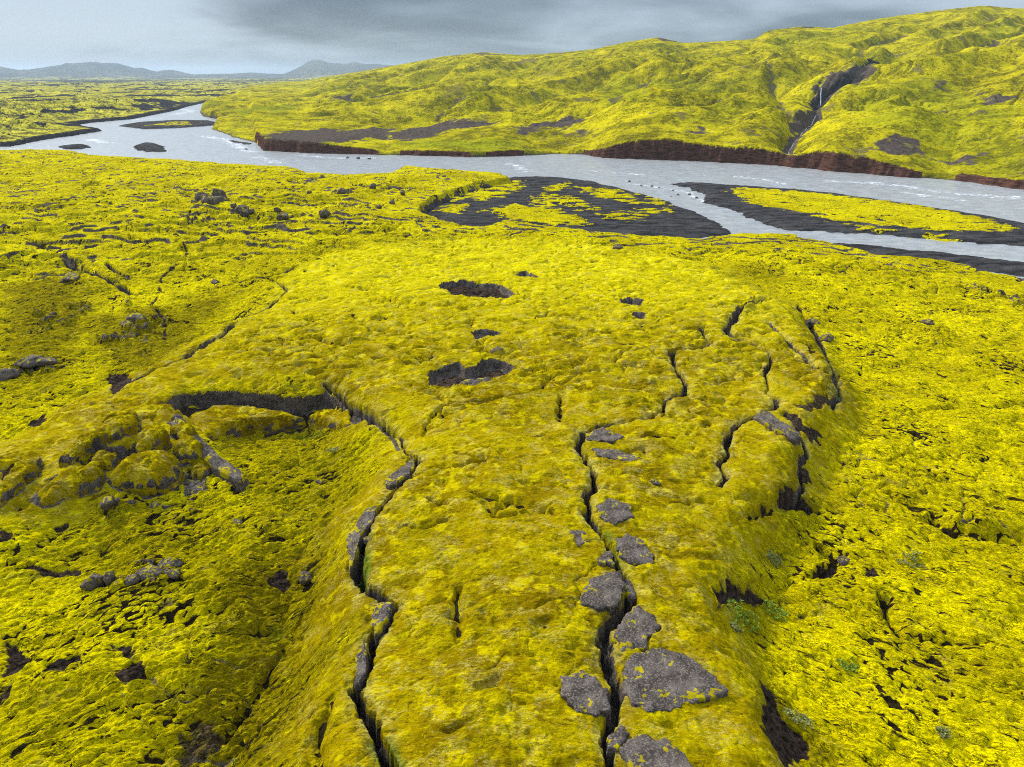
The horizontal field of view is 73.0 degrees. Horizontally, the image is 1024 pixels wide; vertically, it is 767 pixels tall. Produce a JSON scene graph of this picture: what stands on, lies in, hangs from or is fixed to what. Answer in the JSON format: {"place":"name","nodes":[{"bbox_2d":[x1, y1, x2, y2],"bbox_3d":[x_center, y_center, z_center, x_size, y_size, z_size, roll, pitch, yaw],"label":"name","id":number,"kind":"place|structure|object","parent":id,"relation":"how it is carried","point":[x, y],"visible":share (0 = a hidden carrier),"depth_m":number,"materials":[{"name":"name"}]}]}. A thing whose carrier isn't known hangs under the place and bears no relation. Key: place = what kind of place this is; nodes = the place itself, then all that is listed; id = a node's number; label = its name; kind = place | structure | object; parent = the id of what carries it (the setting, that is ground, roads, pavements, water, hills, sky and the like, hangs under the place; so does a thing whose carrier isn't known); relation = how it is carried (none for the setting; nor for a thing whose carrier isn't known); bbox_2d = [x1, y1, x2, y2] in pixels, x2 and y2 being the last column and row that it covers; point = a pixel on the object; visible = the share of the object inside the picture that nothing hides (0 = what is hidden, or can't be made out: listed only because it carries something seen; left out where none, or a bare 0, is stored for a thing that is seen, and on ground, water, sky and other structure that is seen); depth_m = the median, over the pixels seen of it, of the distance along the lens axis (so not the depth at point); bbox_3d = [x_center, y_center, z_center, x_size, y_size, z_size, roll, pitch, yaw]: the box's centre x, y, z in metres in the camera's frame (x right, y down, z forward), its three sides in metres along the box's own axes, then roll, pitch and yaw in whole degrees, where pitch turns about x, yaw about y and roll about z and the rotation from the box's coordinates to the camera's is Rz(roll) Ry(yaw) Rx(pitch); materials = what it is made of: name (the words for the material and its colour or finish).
{"place":"outdoors","nodes":[
{"label":"outdoors","id":0,"kind":"place"},
{"bbox_2d":[0,78,309,146],"bbox_3d":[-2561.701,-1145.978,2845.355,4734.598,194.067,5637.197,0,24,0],"label":"terrain","id":1,"kind":"structure","parent":0,"point":[33,110],"depth_m":681.35,"materials":[{"name":"yellow plant"}]},
{"bbox_2d":[0,60,393,79],"bbox_3d":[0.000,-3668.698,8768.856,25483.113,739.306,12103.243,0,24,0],"label":"mountains","id":2,"kind":"structure","parent":0,"point":[313,69],"depth_m":6054.78,"materials":[{"name":"grey stone"}]},
{"bbox_2d":[233,519,242,523],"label":"boulder","id":3,"kind":"object","parent":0,"point":[236,521],"visible":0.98,"depth_m":41.07,"materials":[{"name":"grey stone"}]},
{"bbox_2d":[0,149,1023,766],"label":"ground","id":4,"kind":"structure","parent":0,"point":[678,363],"depth_m":43.77,"materials":[{"name":"yellow plant"}]},
{"bbox_2d":[0,367,20,380],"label":"boulder","id":5,"kind":"object","parent":4,"relation":"on","point":[8,373],"visible":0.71,"depth_m":61.62,"materials":[{"name":"grey stone"}]},
{"bbox_2d":[0,456,42,506],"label":"mossy block","id":6,"kind":"structure","parent":4,"relation":"on","point":[19,476],"depth_m":41.44,"materials":[{"name":"yellow plant"}]},
{"bbox_2d":[13,355,41,367],"bbox_3d":[-44.320,-2.003,63.645,2.675,0.810,1.851,-18,30,-34],"label":"boulder","id":7,"kind":"object","parent":4,"relation":"on","point":[29,361],"visible":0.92,"depth_m":63.18,"materials":[{"name":"grey stone"}]},
{"bbox_2d":[35,357,57,365],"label":"boulder","id":8,"kind":"object","parent":4,"relation":"on","point":[42,361],"visible":1,"depth_m":63.29,"materials":[{"name":"grey stone"}]},
{"bbox_2d":[59,272,80,282],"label":"boulder","id":9,"kind":"object","parent":4,"relation":"on","point":[69,276],"visible":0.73,"depth_m":90.39,"materials":[{"name":"grey stone"}]},
{"bbox_2d":[36,461,104,506],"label":"mossy block","id":10,"kind":"structure","parent":4,"relation":"on","point":[75,483],"depth_m":41.80,"materials":[{"name":"yellow plant"}]},
{"bbox_2d":[58,428,109,467],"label":"mossy block","id":11,"kind":"structure","parent":4,"relation":"on","point":[84,447],"depth_m":44.38,"materials":[{"name":"yellow plant"}]},
{"bbox_2d":[79,573,106,590],"bbox_3d":[-21.949,10.426,36.258,1.235,1.035,0.872,0,24,0],"label":"boulder","id":12,"kind":"object","parent":4,"relation":"on","point":[93,581],"visible":0.91,"depth_m":36.00,"materials":[{"name":"grey stone"}]},
{"bbox_2d":[91,450,119,470],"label":"mossy block","id":13,"kind":"structure","parent":4,"relation":"on","point":[109,461],"depth_m":43.56,"materials":[{"name":"yellow plant"}]},
{"bbox_2d":[99,495,115,509],"bbox_3d":[-24.315,7.110,41.573,0.843,0.693,1.082,-9,25,-19],"label":"boulder","id":14,"kind":"object","parent":4,"relation":"on","point":[107,502],"visible":1,"depth_m":41.27,"materials":[{"name":"grey stone"}]},
{"bbox_2d":[103,571,114,584],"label":"boulder","id":15,"kind":"object","parent":4,"relation":"on","point":[109,577],"visible":0.97,"depth_m":35.95,"materials":[{"name":"grey stone"}]},
{"bbox_2d":[95,409,140,441],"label":"mossy block","id":16,"kind":"structure","parent":4,"relation":"on","point":[116,425],"depth_m":46.69,"materials":[{"name":"yellow plant"}]},
{"bbox_2d":[119,320,131,326],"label":"boulder","id":17,"kind":"object","parent":4,"relation":"on","point":[123,322],"visible":0.52,"depth_m":75.17,"materials":[{"name":"grey stone"}]},
{"bbox_2d":[124,574,139,585],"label":"boulder","id":18,"kind":"object","parent":4,"relation":"on","point":[132,579],"visible":0.92,"depth_m":35.86,"materials":[{"name":"grey stone"}]},
{"bbox_2d":[126,313,146,323],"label":"boulder","id":19,"kind":"object","parent":4,"relation":"on","point":[132,317],"visible":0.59,"depth_m":75.84,"materials":[{"name":"grey stone"}]},
{"bbox_2d":[107,450,184,496],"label":"mossy block","id":20,"kind":"structure","parent":4,"relation":"on","point":[153,473],"depth_m":43.47,"materials":[{"name":"yellow plant"}]},
{"bbox_2d":[135,564,161,581],"bbox_3d":[-19.117,10.093,36.487,1.238,0.715,1.107,10,26,22],"label":"boulder","id":21,"kind":"object","parent":4,"relation":"on","point":[149,570],"visible":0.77,"depth_m":36.24,"materials":[{"name":"grey stone"}]},
{"bbox_2d":[136,422,170,453],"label":"mossy block","id":22,"kind":"structure","parent":4,"relation":"on","point":[154,436],"depth_m":45.48,"materials":[{"name":"yellow plant"}]},
{"bbox_2d":[149,500,160,508],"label":"boulder","id":23,"kind":"object","parent":4,"relation":"on","point":[153,504],"visible":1,"depth_m":42.56,"materials":[{"name":"grey stone"}]},
{"bbox_2d":[157,557,182,568],"bbox_3d":[-18.553,9.780,37.511,1.338,0.674,0.930,-10,26,-21],"label":"boulder","id":24,"kind":"object","parent":4,"relation":"on","point":[172,561],"visible":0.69,"depth_m":37.33,"materials":[{"name":"grey stone"}]},
{"bbox_2d":[164,569,181,578],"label":"boulder","id":25,"kind":"object","parent":4,"relation":"on","point":[174,573],"visible":1,"depth_m":36.06,"materials":[{"name":"grey stone"}]},
{"bbox_2d":[170,421,197,439],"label":"mossy block","id":26,"kind":"structure","parent":4,"relation":"on","point":[178,430],"depth_m":47.70,"materials":[{"name":"yellow plant"}]},
{"bbox_2d":[174,434,203,465],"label":"mossy block","id":27,"kind":"structure","parent":4,"relation":"on","point":[187,448],"depth_m":46.22,"materials":[{"name":"yellow plant"}]},
{"bbox_2d":[185,479,205,493],"bbox_3d":[-20.415,7.173,44.833,1.450,1.650,1.831,-10,26,-21],"label":"broken rock","id":28,"kind":"object","parent":4,"relation":"on","point":[193,487],"visible":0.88,"depth_m":44.46,"materials":[{"name":"grey stone"}]},
{"bbox_2d":[188,460,211,479],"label":"mossy block","id":29,"kind":"structure","parent":4,"relation":"on","point":[201,469],"depth_m":45.61,"materials":[{"name":"yellow plant"}]},
{"bbox_2d":[194,192,205,200],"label":"lava block","id":30,"kind":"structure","parent":4,"relation":"on","point":[198,196],"depth_m":149.12,"materials":[{"name":"grey stone"}]},
{"bbox_2d":[201,194,211,202],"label":"lava block","id":31,"kind":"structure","parent":4,"relation":"on","point":[203,198],"depth_m":143.08,"materials":[{"name":"grey stone"}]},
{"bbox_2d":[170,417,245,490],"bbox_3d":[-21.056,5.230,47.600,10.438,3.081,1.261,20,31,38],"label":"broken rock","id":32,"kind":"object","parent":4,"relation":"on","point":[220,466],"visible":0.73,"depth_m":45.76,"materials":[{"name":"grey stone"}]},
{"bbox_2d":[206,197,218,204],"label":"lava block","id":33,"kind":"object","parent":4,"relation":"on","point":[211,201],"depth_m":137.42,"materials":[{"name":"grey stone"}]},
{"bbox_2d":[211,279,219,284],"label":"boulder","id":34,"kind":"object","parent":4,"relation":"on","point":[214,281],"visible":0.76,"depth_m":90.63,"materials":[{"name":"grey stone"}]},
{"bbox_2d":[210,196,224,201],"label":"lava block","id":35,"kind":"object","parent":4,"relation":"on","point":[220,198],"depth_m":139.94,"materials":[{"name":"grey stone"}]},
{"bbox_2d":[211,188,226,196],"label":"lava block","id":36,"kind":"object","parent":4,"relation":"on","point":[217,192],"depth_m":144.97,"materials":[{"name":"grey stone"}]},
{"bbox_2d":[234,205,248,213],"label":"lava block","id":37,"kind":"object","parent":4,"relation":"on","point":[237,209],"depth_m":134.60,"materials":[{"name":"grey stone"}]},
{"bbox_2d":[240,208,249,216],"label":"lava block","id":38,"kind":"object","parent":4,"relation":"on","point":[244,213],"depth_m":133.28,"materials":[{"name":"grey stone"}]},
{"bbox_2d":[189,405,305,440],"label":"mossy block","id":39,"kind":"structure","parent":4,"relation":"on","point":[216,421],"depth_m":54.44,"materials":[{"name":"yellow plant"}]},
{"bbox_2d":[247,208,254,213],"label":"lava block","id":40,"kind":"object","parent":4,"relation":"on","point":[251,210],"depth_m":133.76,"materials":[{"name":"grey stone"}]},
{"bbox_2d":[273,207,280,211],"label":"lava block","id":41,"kind":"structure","parent":4,"relation":"on","point":[276,209],"depth_m":135.60,"materials":[{"name":"grey stone"}]},
{"bbox_2d":[276,211,288,220],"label":"lava block","id":42,"kind":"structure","parent":4,"relation":"on","point":[284,215],"depth_m":134.20,"materials":[{"name":"grey stone"}]},
{"bbox_2d":[299,571,311,584],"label":"boulder","id":43,"kind":"object","parent":4,"relation":"on","point":[305,577],"visible":0.99,"depth_m":38.01,"materials":[{"name":"grey stone"}]},
{"bbox_2d":[315,479,324,483],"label":"boulder","id":44,"kind":"object","parent":4,"relation":"on","point":[318,481],"visible":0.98,"depth_m":45.66,"materials":[{"name":"grey stone"}]},
{"bbox_2d":[319,209,330,217],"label":"lava block","id":45,"kind":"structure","parent":4,"relation":"on","point":[324,213],"depth_m":134.23,"materials":[{"name":"grey stone"}]},
{"bbox_2d":[308,406,351,431],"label":"mossy block","id":46,"kind":"structure","parent":4,"relation":"on","point":[335,418],"depth_m":54.22,"materials":[{"name":"yellow plant"}]},
{"bbox_2d":[327,446,339,451],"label":"moorland plant","id":47,"kind":"object","parent":4,"relation":"on","point":[334,449],"visible":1,"depth_m":49.10,"materials":[{"name":"green plant"}]},
{"bbox_2d":[337,188,346,193],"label":"lava block","id":48,"kind":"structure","parent":4,"relation":"on","point":[341,191],"depth_m":154.49,"materials":[{"name":"grey stone"}]},
{"bbox_2d":[346,506,375,580],"bbox_3d":[-8.447,8.820,37.801,1.250,1.732,5.683,3,24,6],"label":"rock slab","id":49,"kind":"object","parent":4,"relation":"on","point":[359,532],"visible":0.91,"depth_m":37.78,"materials":[{"name":"grey stone"}]},
{"bbox_2d":[354,642,368,702],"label":"rock slab","id":50,"kind":"object","parent":4,"relation":"on","point":[362,668],"visible":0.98,"depth_m":28.22,"materials":[{"name":"grey stone"}]},
{"bbox_2d":[363,536,371,544],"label":"boulder","id":51,"kind":"object","parent":4,"relation":"on","point":[366,539],"visible":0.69,"depth_m":36.72,"materials":[{"name":"grey stone"}]},
{"bbox_2d":[369,183,375,188],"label":"lava block","id":52,"kind":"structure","parent":4,"relation":"on","point":[372,186],"depth_m":164.98,"materials":[{"name":"grey stone"}]},
{"bbox_2d":[370,602,393,648],"bbox_3d":[-5.923,10.958,31.188,0.954,1.278,2.181,0,24,0],"label":"rock slab","id":53,"kind":"object","parent":4,"relation":"on","point":[382,616],"visible":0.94,"depth_m":30.94,"materials":[{"name":"grey stone"}]},
{"bbox_2d":[385,458,415,489],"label":"rock slab","id":54,"kind":"object","parent":4,"relation":"on","point":[399,477],"visible":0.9,"depth_m":41.87,"materials":[{"name":"grey stone"}]},
{"bbox_2d":[459,377,490,384],"bbox_3d":[-2.991,0.593,56.056,4.868,1.989,2.670,0,24,0],"label":"broken rock","id":55,"kind":"object","parent":4,"relation":"on","point":[473,381],"visible":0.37,"depth_m":55.71,"materials":[{"name":"grey stone"}]},
{"bbox_2d":[569,530,588,547],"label":"rock slab","id":56,"kind":"object","parent":4,"relation":"on","point":[578,537],"visible":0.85,"depth_m":35.68,"materials":[{"name":"grey stone"}]},
{"bbox_2d":[559,670,610,728],"bbox_3d":[2.838,12.320,26.884,2.074,1.112,2.267,0,24,0],"label":"rock slab","id":57,"kind":"object","parent":4,"relation":"on","point":[583,691],"visible":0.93,"depth_m":26.55,"materials":[{"name":"grey stone"}]},
{"bbox_2d":[580,571,625,623],"bbox_3d":[4.295,9.947,32.460,1.882,1.204,3.092,9,26,19],"label":"rock slab","id":58,"kind":"object","parent":4,"relation":"on","point":[603,592],"visible":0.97,"depth_m":31.81,"materials":[{"name":"grey stone"}]},
{"bbox_2d":[585,427,623,444],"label":"rock slab","id":59,"kind":"object","parent":4,"relation":"on","point":[602,434],"visible":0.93,"depth_m":46.20,"materials":[{"name":"grey stone"}]},
{"bbox_2d":[597,550,614,568],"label":"rock slab","id":60,"kind":"object","parent":4,"relation":"on","point":[605,559],"visible":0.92,"depth_m":34.12,"materials":[{"name":"grey stone"}]},
{"bbox_2d":[596,498,633,525],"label":"rock slab","id":61,"kind":"object","parent":4,"relation":"on","point":[613,511],"visible":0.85,"depth_m":37.96,"materials":[{"name":"grey stone"}]},
{"bbox_2d":[592,448,641,460],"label":"rock slab","id":62,"kind":"object","parent":4,"relation":"on","point":[615,454],"visible":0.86,"depth_m":43.77,"materials":[{"name":"grey stone"}]},
{"bbox_2d":[605,725,629,766],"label":"rock slab","id":63,"kind":"object","parent":4,"relation":"on","point":[618,737],"visible":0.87,"depth_m":24.87,"materials":[{"name":"grey stone"}]},
{"bbox_2d":[612,244,623,249],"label":"boulder","id":64,"kind":"object","parent":4,"relation":"on","point":[617,246],"visible":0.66,"depth_m":105.89,"materials":[{"name":"grey stone"}]},
{"bbox_2d":[623,579,636,611],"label":"rock slab","id":65,"kind":"object","parent":4,"relation":"on","point":[631,596],"visible":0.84,"depth_m":32.47,"materials":[{"name":"grey stone"}]},
{"bbox_2d":[615,533,653,566],"bbox_3d":[6.238,8.832,35.440,1.924,1.210,2.647,0,24,0],"label":"rock slab","id":66,"kind":"object","parent":4,"relation":"on","point":[633,551],"visible":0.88,"depth_m":34.96,"materials":[{"name":"grey stone"}]},
{"bbox_2d":[611,605,660,651],"bbox_3d":[5.370,11.085,30.075,1.692,1.201,3.207,14,28,29],"label":"rock slab","id":67,"kind":"object","parent":4,"relation":"on","point":[638,626],"visible":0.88,"depth_m":29.80,"materials":[{"name":"grey stone"}]},
{"bbox_2d":[649,478,660,484],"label":"boulder","id":68,"kind":"object","parent":4,"relation":"on","point":[654,481],"visible":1,"depth_m":40.90,"materials":[{"name":"grey stone"}]},
{"bbox_2d":[619,734,692,766],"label":"rock slab","id":69,"kind":"object","parent":4,"relation":"on","point":[641,750],"visible":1,"depth_m":24.31,"materials":[{"name":"grey stone"}]},
{"bbox_2d":[619,647,727,712],"bbox_3d":[6.132,12.161,27.909,4.175,1.388,3.277,-9,25,-19],"label":"rock slab","id":70,"kind":"object","parent":4,"relation":"on","point":[661,679],"visible":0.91,"depth_m":27.27,"materials":[{"name":"grey stone"}]},
{"bbox_2d":[730,621,743,632],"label":"moorland plant","id":71,"kind":"object","parent":4,"relation":"on","point":[734,626],"visible":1,"depth_m":32.65,"materials":[{"name":"green plant"}]},
{"bbox_2d":[727,598,760,632],"bbox_3d":[11.296,11.278,33.731,1.906,1.452,1.596,0,24,0],"label":"moorland plant","id":72,"kind":"object","parent":4,"relation":"on","point":[745,614],"visible":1,"depth_m":33.65,"materials":[{"name":"green plant"}]},
{"bbox_2d":[766,549,782,567],"bbox_3d":[14.735,9.826,38.835,0.943,0.841,0.944,12,27,25],"label":"moorland plant","id":73,"kind":"object","parent":4,"relation":"on","point":[769,555],"visible":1,"depth_m":38.82,"materials":[{"name":"green plant"}]},
{"bbox_2d":[764,599,787,621],"bbox_3d":[13.601,11.575,35.497,1.368,0.799,1.301,0,24,0],"label":"moorland plant","id":74,"kind":"object","parent":4,"relation":"on","point":[769,604],"visible":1,"depth_m":35.48,"materials":[{"name":"green plant"}]},
{"bbox_2d":[753,411,800,444],"bbox_3d":[18.525,3.569,48.634,1.733,1.924,4.031,-10,26,-22],"label":"rock slab","id":75,"kind":"object","parent":4,"relation":"on","point":[772,422],"visible":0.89,"depth_m":47.87,"materials":[{"name":"grey stone"}]},
{"bbox_2d":[782,707,813,729],"bbox_3d":[11.967,13.980,29.006,1.496,0.848,1.030,0,24,0],"label":"moorland plant","id":76,"kind":"object","parent":4,"relation":"on","point":[797,719],"visible":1,"depth_m":29.06,"materials":[{"name":"green plant"}]},
{"bbox_2d":[808,318,819,328],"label":"boulder","id":77,"kind":"object","parent":4,"relation":"on","point":[812,322],"visible":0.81,"depth_m":75.48,"materials":[{"name":"grey stone"}]},
{"bbox_2d":[818,332,833,341],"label":"boulder","id":78,"kind":"object","parent":4,"relation":"on","point":[827,337],"visible":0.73,"depth_m":70.59,"materials":[{"name":"grey stone"}]},
{"bbox_2d":[827,384,841,402],"bbox_3d":[25.480,0.904,54.762,1.240,1.763,1.195,16,29,33],"label":"moorland plant","id":79,"kind":"object","parent":4,"relation":"on","point":[828,386],"visible":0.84,"depth_m":54.57,"materials":[{"name":"green plant"}]},
{"bbox_2d":[836,556,849,565],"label":"boulder","id":80,"kind":"object","parent":4,"relation":"on","point":[843,560],"visible":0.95,"depth_m":39.68,"materials":[{"name":"grey stone"}]},
{"bbox_2d":[837,656,859,672],"bbox_3d":[15.732,13.127,32.224,1.070,0.459,0.887,0,24,0],"label":"moorland plant","id":81,"kind":"object","parent":4,"relation":"on","point":[846,666],"visible":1,"depth_m":32.18,"materials":[{"name":"green plant"}]},
{"bbox_2d":[895,549,927,569],"bbox_3d":[22.692,10.059,39.346,1.712,0.666,1.498,0,24,0],"label":"moorland plant","id":82,"kind":"object","parent":4,"relation":"on","point":[904,561],"visible":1,"depth_m":39.40,"materials":[{"name":"green plant"}]},
{"bbox_2d":[921,319,933,324],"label":"boulder","id":83,"kind":"object","parent":4,"relation":"on","point":[928,321],"visible":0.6,"depth_m":76.13,"materials":[{"name":"grey stone"}]},
{"bbox_2d":[935,725,951,739],"bbox_3d":[17.995,14.510,28.808,0.628,0.324,0.642,0,24,0],"label":"moorland plant","id":84,"kind":"object","parent":4,"relation":"on","point":[943,732],"visible":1,"depth_m":28.79,"materials":[{"name":"green plant"}]},
{"bbox_2d":[0,103,1023,278],"bbox_3d":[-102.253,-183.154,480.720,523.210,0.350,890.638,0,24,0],"label":"water","id":85,"kind":"structure","parent":0,"point":[201,143],"depth_m":220.05,"materials":[{"name":"grey liquid"}]},
{"bbox_2d":[0,0,1023,73],"label":"sky","id":86,"kind":"structure","parent":0,"point":[186,36],"materials":[{"name":"grey"}]},
{"bbox_2d":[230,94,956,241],"bbox_3d":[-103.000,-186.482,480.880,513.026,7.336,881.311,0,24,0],"label":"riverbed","id":87,"kind":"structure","parent":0,"point":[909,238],"depth_m":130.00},
{"bbox_2d":[0,118,1023,276],"bbox_3d":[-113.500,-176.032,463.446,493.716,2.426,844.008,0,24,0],"label":"gravel bars","id":88,"kind":"object","parent":87,"relation":"on","point":[683,222],"visible":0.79,"depth_m":148.60,"materials":[{"name":"grey gravel"}]},
{"bbox_2d":[192,6,1023,189],"bbox_3d":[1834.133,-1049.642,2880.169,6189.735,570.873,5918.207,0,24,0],"label":"hill","id":89,"kind":"structure","parent":0,"point":[937,94],"depth_m":346.11,"materials":[{"name":"yellow plant"}]}
]}

